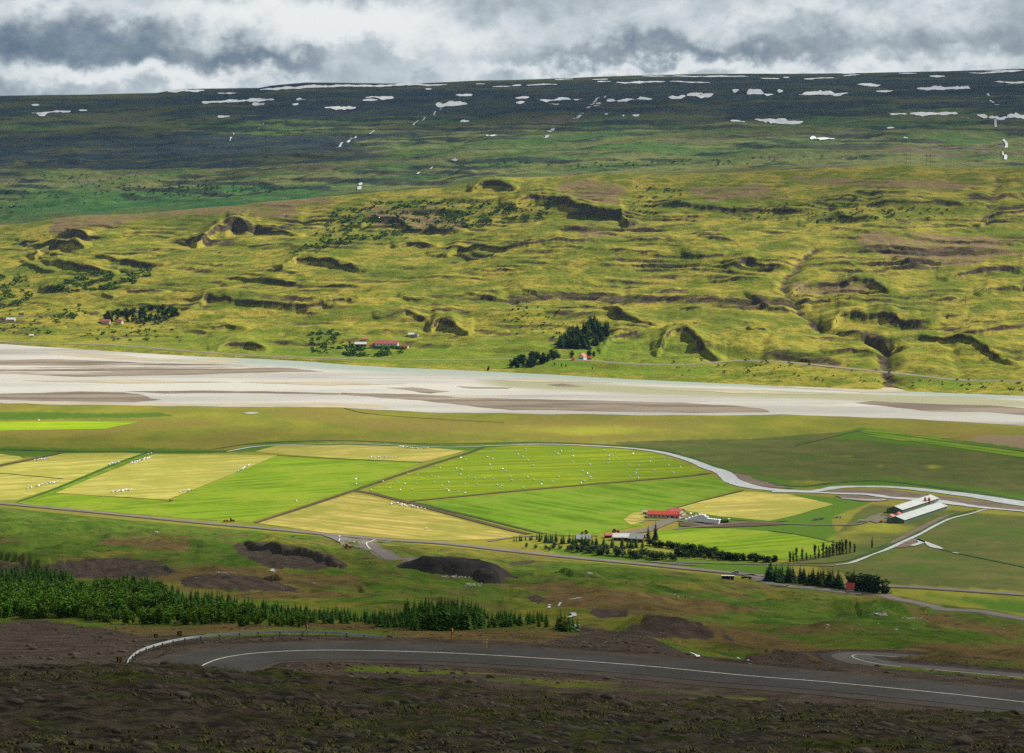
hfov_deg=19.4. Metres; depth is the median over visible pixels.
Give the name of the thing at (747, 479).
gravel bar
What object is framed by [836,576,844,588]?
spruce tree
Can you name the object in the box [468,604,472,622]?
spruce tree
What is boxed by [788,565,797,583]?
spruce tree
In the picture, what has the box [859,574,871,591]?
dark tree
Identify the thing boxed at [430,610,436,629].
spruce tree
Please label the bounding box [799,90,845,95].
snow patch
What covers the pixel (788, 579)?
spruce tree
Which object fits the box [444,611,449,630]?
spruce tree
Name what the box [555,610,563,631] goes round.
spruce tree
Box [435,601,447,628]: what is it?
spruce tree
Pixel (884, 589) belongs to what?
dark tree
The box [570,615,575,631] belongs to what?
spruce tree
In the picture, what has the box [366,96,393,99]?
snow patch
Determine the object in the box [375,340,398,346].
farmhouse
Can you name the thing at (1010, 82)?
snow patch
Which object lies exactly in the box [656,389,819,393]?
sand bar
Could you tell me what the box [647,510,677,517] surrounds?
cowshed
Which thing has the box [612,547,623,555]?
willow shrub
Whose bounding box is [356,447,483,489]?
ditch
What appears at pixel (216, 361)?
sand bar
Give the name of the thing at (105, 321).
cottage
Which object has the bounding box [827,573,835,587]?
spruce tree
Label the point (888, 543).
dyke bank
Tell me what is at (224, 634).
guardrail
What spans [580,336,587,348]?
spruce tree
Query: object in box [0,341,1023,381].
road
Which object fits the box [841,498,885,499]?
creek
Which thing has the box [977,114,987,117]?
snow patch
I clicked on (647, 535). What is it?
spruce tree
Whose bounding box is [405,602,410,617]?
spruce tree
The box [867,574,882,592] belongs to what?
dark tree
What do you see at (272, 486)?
green field
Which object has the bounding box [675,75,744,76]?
snow patch
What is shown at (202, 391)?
sand bar
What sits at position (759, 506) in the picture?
hay field
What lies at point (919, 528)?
gravel dyke
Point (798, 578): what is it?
spruce tree
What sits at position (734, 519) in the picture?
ditch
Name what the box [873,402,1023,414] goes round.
sand bar
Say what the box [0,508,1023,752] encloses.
ground
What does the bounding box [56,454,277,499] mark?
hay field
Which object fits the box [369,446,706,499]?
bale field
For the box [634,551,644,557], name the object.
willow shrub
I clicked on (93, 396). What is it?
sand bar
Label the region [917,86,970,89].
snow patch
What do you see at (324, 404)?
sand bar
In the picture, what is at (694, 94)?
snow patch
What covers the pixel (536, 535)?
farm track
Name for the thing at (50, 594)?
young larch
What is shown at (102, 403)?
sand bar
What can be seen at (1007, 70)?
snow patch
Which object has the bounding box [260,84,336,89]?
snow patch
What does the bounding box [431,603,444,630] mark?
spruce tree
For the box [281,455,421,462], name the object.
ditch
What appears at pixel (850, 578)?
dark tree
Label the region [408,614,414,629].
spruce tree
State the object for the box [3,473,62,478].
ditch
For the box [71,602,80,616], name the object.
young larch
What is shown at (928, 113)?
snow patch
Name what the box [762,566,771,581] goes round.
spruce tree
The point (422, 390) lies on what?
sand bar
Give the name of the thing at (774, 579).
spruce tree
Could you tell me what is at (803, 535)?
ditch
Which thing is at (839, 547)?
poplar tree
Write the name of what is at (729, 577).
shelter
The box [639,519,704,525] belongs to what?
farm track
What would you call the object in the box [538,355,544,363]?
dark tree
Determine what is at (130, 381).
sand bar
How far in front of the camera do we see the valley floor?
3003.05 m
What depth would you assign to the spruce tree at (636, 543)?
2320.09 m
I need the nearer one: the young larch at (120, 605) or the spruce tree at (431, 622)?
the spruce tree at (431, 622)
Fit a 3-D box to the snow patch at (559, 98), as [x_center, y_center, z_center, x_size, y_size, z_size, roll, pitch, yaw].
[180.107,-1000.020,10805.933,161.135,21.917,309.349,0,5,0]
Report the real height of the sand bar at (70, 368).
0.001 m
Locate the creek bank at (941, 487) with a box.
[215,440,1023,500]
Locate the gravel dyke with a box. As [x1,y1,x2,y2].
[889,514,949,542]
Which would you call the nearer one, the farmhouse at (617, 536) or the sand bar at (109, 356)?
the farmhouse at (617, 536)
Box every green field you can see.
[19,456,420,521]
[418,476,736,534]
[657,528,834,559]
[863,429,1023,457]
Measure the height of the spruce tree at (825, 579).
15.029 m
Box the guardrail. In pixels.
[127,631,381,662]
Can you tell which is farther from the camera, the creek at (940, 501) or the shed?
the creek at (940, 501)
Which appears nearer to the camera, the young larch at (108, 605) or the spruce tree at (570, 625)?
the spruce tree at (570, 625)
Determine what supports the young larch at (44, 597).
on the ground at (748, 620)
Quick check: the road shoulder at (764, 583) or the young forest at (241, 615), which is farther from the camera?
the road shoulder at (764, 583)
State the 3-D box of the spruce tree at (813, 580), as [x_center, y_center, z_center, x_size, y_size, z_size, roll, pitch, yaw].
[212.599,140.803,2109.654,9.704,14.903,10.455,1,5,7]
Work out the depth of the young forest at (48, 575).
787.68 m
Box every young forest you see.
[0,563,548,629]
[0,578,314,626]
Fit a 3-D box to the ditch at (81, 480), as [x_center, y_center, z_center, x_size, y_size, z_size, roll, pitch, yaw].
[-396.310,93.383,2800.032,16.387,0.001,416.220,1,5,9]
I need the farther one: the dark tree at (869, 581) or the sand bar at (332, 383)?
the sand bar at (332, 383)
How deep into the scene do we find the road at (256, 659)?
359.97 m
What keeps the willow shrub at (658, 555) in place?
on the valley floor
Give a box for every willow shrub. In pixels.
[573,543,583,551]
[585,546,593,552]
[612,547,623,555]
[627,549,637,557]
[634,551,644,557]
[642,548,649,556]
[653,552,664,559]
[670,553,677,560]
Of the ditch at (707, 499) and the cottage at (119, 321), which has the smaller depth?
the ditch at (707, 499)
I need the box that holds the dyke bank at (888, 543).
[773,509,975,563]
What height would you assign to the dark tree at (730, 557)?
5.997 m
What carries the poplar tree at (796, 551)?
on the valley floor
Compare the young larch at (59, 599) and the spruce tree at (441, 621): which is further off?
the young larch at (59, 599)
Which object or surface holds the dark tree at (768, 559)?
on the valley floor
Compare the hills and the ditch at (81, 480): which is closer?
the ditch at (81, 480)
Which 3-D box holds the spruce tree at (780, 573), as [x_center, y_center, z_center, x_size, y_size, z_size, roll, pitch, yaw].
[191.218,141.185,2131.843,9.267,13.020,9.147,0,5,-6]
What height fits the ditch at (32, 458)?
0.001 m
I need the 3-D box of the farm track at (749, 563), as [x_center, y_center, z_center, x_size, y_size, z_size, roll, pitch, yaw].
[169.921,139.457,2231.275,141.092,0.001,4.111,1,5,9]
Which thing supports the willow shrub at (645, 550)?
on the valley floor
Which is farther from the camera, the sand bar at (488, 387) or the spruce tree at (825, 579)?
the sand bar at (488, 387)
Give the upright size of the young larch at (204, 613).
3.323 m
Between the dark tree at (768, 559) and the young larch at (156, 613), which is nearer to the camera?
the young larch at (156, 613)
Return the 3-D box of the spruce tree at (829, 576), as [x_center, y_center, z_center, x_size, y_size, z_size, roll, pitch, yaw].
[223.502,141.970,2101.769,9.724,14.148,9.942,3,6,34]
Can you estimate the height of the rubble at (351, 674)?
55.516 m
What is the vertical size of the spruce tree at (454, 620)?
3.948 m
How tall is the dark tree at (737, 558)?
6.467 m
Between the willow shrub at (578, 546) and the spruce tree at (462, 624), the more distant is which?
the willow shrub at (578, 546)
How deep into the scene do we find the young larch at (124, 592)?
807.95 m
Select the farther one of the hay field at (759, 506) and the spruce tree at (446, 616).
the hay field at (759, 506)
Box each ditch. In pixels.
[0,449,225,451]
[0,452,64,465]
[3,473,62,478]
[11,453,152,502]
[255,489,355,522]
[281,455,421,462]
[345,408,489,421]
[350,490,531,533]
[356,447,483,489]
[409,501,543,533]
[413,473,709,500]
[667,490,743,509]
[686,512,786,521]
[767,530,837,542]
[796,430,859,444]
[860,431,1023,451]
[942,549,1023,566]
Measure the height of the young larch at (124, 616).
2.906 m
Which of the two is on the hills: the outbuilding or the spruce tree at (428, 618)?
the outbuilding
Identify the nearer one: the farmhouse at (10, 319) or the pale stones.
the pale stones
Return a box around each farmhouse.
[6,318,15,321]
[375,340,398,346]
[576,534,591,541]
[612,533,629,540]
[628,533,645,541]
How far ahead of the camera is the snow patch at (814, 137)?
8325.26 m
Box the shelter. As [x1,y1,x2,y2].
[721,575,733,579]
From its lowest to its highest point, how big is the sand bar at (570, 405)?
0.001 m
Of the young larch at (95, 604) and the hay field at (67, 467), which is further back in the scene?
the hay field at (67, 467)
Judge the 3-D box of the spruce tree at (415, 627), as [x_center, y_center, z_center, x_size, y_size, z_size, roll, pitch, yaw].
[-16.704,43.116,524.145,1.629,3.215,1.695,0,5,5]
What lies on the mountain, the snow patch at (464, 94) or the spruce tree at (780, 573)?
the snow patch at (464, 94)
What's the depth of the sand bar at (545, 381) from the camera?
3870.66 m
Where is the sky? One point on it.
(48, 47)
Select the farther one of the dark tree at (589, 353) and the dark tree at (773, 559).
the dark tree at (589, 353)
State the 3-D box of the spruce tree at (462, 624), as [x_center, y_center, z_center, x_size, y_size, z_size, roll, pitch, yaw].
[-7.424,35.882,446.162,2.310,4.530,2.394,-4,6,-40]
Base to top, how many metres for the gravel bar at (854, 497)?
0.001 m
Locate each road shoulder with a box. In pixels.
[743,575,790,585]
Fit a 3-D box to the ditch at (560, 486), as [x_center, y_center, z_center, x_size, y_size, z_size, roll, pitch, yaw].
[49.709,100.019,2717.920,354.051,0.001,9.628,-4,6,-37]
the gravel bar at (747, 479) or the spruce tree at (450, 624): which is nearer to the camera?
the spruce tree at (450, 624)
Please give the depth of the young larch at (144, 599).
800.50 m
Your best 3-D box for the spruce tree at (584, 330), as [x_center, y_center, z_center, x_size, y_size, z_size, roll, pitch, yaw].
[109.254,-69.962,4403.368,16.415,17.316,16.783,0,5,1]
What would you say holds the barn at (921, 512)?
on the valley floor
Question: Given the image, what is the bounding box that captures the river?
[0,344,1023,425]
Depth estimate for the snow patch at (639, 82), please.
11542.71 m
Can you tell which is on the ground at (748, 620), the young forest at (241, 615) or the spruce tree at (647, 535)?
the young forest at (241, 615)
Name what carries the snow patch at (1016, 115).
on the mountain
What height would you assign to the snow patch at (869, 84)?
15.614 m
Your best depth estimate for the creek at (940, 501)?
2628.70 m
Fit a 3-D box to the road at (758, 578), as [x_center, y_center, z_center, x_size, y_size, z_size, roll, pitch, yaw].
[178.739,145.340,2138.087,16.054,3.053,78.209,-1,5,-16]
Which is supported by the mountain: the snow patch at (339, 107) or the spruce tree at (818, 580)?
the snow patch at (339, 107)
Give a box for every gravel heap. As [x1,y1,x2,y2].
[396,556,517,578]
[474,566,506,583]
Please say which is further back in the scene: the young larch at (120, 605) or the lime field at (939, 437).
the lime field at (939, 437)
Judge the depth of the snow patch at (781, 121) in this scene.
9259.34 m
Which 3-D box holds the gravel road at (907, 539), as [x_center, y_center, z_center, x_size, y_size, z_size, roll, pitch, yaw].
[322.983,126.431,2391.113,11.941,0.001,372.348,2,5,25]
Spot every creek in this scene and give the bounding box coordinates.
[226,443,1023,505]
[772,491,1023,511]
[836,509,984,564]
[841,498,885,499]
[911,538,942,548]
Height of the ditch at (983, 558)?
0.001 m
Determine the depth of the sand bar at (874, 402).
3568.27 m
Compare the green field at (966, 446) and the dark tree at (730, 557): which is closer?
the dark tree at (730, 557)
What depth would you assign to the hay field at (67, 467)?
2850.39 m
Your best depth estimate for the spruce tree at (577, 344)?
4226.45 m
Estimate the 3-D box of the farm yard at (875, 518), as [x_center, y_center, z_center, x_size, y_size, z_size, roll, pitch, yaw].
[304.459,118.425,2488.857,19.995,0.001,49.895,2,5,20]
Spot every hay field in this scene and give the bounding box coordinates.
[0,453,140,499]
[0,454,22,463]
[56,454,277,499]
[255,445,461,461]
[259,494,518,540]
[679,491,832,520]
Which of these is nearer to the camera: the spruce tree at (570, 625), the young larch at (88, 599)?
the spruce tree at (570, 625)
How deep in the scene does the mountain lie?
9334.37 m
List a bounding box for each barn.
[887,494,938,512]
[887,502,946,523]
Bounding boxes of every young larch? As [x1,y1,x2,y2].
[1,600,12,617]
[10,598,20,615]
[15,598,24,613]
[23,601,33,617]
[35,599,42,609]
[39,597,51,616]
[40,595,51,607]
[47,593,54,602]
[53,596,61,608]
[61,597,73,617]
[67,597,74,616]
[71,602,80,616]
[84,598,92,608]
[89,598,100,609]
[97,600,105,607]
[104,600,112,609]
[114,598,122,608]
[115,599,124,609]
[120,590,130,601]
[120,610,129,623]
[142,595,151,606]
[143,608,151,622]
[152,608,161,623]
[156,608,164,622]
[161,609,173,624]
[163,591,172,599]
[167,606,174,621]
[200,608,209,623]
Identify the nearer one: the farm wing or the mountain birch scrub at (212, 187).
the farm wing
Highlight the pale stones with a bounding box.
[154,531,1004,629]
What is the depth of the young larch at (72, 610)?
655.01 m
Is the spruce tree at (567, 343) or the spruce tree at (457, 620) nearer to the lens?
the spruce tree at (457, 620)
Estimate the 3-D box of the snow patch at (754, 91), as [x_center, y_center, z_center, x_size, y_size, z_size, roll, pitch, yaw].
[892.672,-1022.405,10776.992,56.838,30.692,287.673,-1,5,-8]
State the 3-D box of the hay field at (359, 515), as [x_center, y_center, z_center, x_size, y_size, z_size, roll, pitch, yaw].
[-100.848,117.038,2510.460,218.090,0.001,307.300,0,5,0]
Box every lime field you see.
[0,421,136,430]
[868,435,959,440]
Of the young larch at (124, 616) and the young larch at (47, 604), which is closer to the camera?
the young larch at (124, 616)
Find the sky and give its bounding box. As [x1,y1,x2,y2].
[0,0,1023,95]
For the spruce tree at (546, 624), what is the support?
on the ground at (748, 620)
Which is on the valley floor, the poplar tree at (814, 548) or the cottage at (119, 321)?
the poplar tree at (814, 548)
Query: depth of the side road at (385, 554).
1945.25 m
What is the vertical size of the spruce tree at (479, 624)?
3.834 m
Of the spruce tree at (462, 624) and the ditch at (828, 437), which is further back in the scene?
the ditch at (828, 437)
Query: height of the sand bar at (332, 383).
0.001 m
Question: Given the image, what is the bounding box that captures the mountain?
[0,69,1023,224]
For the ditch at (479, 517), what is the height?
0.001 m
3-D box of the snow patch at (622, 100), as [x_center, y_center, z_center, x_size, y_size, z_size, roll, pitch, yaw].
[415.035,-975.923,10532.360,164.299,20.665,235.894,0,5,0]
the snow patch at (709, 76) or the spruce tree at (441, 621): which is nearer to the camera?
the spruce tree at (441, 621)
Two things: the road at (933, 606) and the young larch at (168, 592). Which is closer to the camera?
the young larch at (168, 592)
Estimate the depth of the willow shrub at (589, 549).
2289.43 m
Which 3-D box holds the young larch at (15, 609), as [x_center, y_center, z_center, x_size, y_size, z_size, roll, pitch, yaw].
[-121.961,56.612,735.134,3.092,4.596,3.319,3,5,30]
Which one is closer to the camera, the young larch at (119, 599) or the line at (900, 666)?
the line at (900, 666)
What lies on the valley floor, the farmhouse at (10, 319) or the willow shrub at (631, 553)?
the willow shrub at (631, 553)
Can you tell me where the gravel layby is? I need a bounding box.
[634,560,705,565]
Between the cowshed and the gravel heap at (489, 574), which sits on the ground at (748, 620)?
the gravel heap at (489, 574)
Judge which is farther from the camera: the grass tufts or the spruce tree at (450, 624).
the spruce tree at (450, 624)
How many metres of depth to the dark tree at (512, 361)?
4071.64 m
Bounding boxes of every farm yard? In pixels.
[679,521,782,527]
[866,515,887,522]
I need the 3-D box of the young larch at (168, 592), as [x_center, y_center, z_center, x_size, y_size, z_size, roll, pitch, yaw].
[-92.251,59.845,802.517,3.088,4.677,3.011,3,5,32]
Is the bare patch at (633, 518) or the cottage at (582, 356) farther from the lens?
the cottage at (582, 356)
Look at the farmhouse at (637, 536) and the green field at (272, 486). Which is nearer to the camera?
the farmhouse at (637, 536)
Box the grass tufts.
[0,663,1023,752]
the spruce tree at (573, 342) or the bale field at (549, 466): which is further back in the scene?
the spruce tree at (573, 342)
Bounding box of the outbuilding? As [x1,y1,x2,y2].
[355,342,366,346]
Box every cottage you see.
[100,319,110,323]
[116,319,123,323]
[578,353,586,359]
[846,582,855,590]
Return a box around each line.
[202,650,1021,701]
[852,654,1012,676]
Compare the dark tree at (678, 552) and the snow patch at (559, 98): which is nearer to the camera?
the dark tree at (678, 552)
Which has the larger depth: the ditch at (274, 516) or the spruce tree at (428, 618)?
the ditch at (274, 516)
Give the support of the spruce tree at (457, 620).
on the ground at (748, 620)
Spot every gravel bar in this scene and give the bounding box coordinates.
[732,473,790,487]
[828,489,1023,509]
[835,495,886,501]
[894,539,915,547]
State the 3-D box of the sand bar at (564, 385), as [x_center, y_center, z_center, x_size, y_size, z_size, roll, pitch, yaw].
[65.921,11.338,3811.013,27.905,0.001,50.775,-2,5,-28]
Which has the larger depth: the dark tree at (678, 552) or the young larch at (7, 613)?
the dark tree at (678, 552)
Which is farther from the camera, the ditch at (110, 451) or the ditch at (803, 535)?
the ditch at (110, 451)
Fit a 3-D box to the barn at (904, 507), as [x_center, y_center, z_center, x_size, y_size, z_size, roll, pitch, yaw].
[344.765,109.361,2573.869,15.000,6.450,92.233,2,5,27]
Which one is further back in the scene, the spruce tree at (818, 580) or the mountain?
the mountain
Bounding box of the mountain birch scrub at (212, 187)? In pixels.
[0,155,855,212]
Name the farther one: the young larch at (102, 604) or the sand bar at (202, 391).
the sand bar at (202, 391)
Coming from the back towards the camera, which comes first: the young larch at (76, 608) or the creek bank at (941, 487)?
the creek bank at (941, 487)
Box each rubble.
[0,619,1021,683]
[0,660,1023,752]
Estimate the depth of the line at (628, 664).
358.71 m
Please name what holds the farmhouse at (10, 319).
on the hills
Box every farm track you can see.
[488,535,598,540]
[619,515,693,532]
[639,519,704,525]
[658,561,834,565]
[675,513,882,528]
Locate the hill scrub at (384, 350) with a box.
[0,185,1023,391]
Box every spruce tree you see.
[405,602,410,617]
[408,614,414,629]
[412,616,419,630]
[417,610,424,630]
[423,603,433,630]
[427,612,433,630]
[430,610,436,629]
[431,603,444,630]
[434,604,448,630]
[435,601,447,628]
[442,603,450,629]
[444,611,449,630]
[445,612,454,630]
[451,606,458,629]
[454,609,461,629]
[456,604,465,629]
[463,607,472,629]
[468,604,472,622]
[472,608,477,623]
[476,611,485,628]
[516,613,523,625]
[543,616,549,627]
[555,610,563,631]
[557,338,565,347]
[559,613,568,631]
[565,337,569,347]
[566,336,576,347]
[566,613,573,632]
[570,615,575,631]
[572,338,581,348]
[575,618,579,630]
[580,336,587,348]
[582,324,588,334]
[634,538,638,547]
[646,526,651,539]
[651,521,659,539]
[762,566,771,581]
[770,567,780,582]
[779,568,784,582]
[785,571,792,583]
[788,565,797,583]
[796,566,801,582]
[805,571,811,585]
[810,568,816,585]
[814,568,823,585]
[822,571,828,586]
[824,571,834,587]
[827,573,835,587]
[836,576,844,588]
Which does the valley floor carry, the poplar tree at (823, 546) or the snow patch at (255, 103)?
the poplar tree at (823, 546)
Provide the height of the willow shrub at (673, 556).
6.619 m
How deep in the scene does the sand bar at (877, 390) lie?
3749.82 m
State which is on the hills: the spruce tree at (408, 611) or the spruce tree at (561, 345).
the spruce tree at (561, 345)
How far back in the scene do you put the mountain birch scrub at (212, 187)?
8110.38 m
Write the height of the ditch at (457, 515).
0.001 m
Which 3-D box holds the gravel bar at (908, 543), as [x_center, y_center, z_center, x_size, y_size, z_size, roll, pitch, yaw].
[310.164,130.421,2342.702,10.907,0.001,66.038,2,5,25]
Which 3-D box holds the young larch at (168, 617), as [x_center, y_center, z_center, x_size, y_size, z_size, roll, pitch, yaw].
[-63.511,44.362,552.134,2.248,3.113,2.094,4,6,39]
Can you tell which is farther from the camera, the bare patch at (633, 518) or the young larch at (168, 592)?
the bare patch at (633, 518)
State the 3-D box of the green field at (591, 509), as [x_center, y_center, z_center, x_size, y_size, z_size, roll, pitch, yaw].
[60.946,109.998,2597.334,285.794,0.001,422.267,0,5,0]
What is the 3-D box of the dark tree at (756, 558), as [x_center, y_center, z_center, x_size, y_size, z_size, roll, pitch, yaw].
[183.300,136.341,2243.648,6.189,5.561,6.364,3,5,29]
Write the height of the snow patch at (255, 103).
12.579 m
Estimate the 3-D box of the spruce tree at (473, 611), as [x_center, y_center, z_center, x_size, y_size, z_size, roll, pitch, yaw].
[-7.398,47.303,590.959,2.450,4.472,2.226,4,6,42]
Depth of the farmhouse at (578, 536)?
2352.86 m
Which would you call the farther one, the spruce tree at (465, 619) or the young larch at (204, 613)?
the young larch at (204, 613)
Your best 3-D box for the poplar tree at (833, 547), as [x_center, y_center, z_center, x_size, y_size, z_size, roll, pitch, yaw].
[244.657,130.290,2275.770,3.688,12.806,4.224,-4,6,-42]
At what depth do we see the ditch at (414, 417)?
3392.49 m
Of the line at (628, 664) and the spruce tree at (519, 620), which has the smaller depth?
the line at (628, 664)
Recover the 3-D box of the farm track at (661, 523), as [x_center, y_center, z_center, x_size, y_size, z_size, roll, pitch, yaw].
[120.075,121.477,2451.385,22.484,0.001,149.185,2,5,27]
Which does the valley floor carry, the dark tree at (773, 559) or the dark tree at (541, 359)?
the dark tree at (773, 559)
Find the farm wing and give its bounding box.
[667,508,685,515]
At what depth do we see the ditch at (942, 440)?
3116.35 m
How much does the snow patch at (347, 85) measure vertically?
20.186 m
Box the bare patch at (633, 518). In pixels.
[624,512,644,524]
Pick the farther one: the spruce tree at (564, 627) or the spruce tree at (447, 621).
the spruce tree at (564, 627)
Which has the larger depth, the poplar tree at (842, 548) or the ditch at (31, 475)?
the ditch at (31, 475)
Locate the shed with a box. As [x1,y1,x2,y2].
[604,533,611,537]
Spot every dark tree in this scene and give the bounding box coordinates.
[509,359,514,366]
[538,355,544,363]
[587,347,592,355]
[674,548,680,556]
[727,553,734,559]
[733,553,740,560]
[753,555,759,561]
[764,556,771,561]
[771,555,777,561]
[844,572,859,588]
[855,573,865,590]
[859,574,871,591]
[864,575,874,591]
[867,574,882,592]
[879,578,891,593]
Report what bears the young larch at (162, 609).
on the ground at (748, 620)
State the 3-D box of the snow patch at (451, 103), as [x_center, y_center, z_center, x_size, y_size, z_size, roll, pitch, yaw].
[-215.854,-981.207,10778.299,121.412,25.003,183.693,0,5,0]
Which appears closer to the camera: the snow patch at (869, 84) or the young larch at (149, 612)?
the young larch at (149, 612)
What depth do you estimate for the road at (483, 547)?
2322.46 m
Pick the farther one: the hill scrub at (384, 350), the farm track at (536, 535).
the hill scrub at (384, 350)
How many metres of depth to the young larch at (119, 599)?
784.93 m
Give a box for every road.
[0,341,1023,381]
[0,502,1023,594]
[168,643,1023,711]
[361,540,416,560]
[747,574,788,585]
[787,585,1023,619]
[831,652,1023,676]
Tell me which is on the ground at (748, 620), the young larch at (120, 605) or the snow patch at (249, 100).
the young larch at (120, 605)
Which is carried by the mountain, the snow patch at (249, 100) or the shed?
the snow patch at (249, 100)
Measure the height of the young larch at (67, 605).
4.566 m
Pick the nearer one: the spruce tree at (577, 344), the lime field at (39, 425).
the lime field at (39, 425)
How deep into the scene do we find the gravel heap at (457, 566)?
1720.07 m
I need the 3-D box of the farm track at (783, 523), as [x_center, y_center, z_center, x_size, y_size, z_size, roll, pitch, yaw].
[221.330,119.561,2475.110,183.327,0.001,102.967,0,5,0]
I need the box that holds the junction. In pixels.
[321,534,391,547]
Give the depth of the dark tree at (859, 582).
2088.40 m
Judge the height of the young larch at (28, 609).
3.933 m
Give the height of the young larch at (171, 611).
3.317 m
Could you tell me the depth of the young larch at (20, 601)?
735.38 m
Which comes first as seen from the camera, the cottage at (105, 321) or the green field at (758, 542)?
the green field at (758, 542)
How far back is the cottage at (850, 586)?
2087.02 m
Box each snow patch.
[36,110,70,115]
[168,89,204,92]
[202,98,273,103]
[252,102,264,105]
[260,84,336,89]
[316,83,446,87]
[325,106,355,109]
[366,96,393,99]
[436,101,466,106]
[456,94,472,95]
[541,97,578,101]
[607,97,650,101]
[617,81,665,83]
[669,92,712,98]
[673,81,710,82]
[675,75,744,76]
[747,89,773,95]
[755,118,802,123]
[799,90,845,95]
[810,136,834,139]
[858,83,879,86]
[910,112,957,115]
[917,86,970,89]
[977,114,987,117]
[979,71,1015,73]
[989,112,1023,119]
[992,70,1023,70]
[994,81,1023,83]
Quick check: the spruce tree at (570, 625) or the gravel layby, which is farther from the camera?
the gravel layby
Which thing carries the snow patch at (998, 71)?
on the mountain
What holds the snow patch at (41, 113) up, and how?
on the mountain
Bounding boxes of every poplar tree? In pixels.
[795,547,797,560]
[813,544,816,557]
[821,543,824,557]
[831,540,835,555]
[838,540,841,554]
[841,539,843,553]
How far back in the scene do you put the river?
3737.45 m
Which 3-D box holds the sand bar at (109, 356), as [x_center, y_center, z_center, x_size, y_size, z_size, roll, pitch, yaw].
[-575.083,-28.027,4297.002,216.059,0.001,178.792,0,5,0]
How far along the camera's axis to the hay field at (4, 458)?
2955.74 m
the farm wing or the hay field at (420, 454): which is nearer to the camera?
the farm wing
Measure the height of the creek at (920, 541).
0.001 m
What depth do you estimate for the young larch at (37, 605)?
654.80 m
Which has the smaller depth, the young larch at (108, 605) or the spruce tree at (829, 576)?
the young larch at (108, 605)
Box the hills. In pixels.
[0,164,1023,395]
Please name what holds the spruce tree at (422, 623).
on the ground at (748, 620)
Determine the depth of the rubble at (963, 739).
112.25 m
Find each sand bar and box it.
[0,359,320,376]
[0,391,160,401]
[2,402,221,405]
[26,380,220,382]
[46,352,180,361]
[126,390,340,394]
[170,359,248,362]
[220,402,387,407]
[255,381,404,384]
[340,393,768,412]
[394,387,449,392]
[458,386,511,388]
[475,379,599,382]
[550,384,580,386]
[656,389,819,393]
[771,386,908,391]
[856,401,888,404]
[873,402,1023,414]
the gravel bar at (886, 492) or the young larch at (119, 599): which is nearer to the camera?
the young larch at (119, 599)
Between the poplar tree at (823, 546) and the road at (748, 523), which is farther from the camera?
the road at (748, 523)
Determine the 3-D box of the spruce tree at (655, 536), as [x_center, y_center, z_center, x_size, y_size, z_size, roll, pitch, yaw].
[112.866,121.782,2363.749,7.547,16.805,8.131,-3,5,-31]
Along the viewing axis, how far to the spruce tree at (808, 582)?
2107.90 m
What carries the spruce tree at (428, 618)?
on the ground at (748, 620)
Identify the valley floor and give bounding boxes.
[0,344,1023,615]
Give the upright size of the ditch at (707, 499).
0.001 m
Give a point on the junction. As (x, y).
(342, 540)

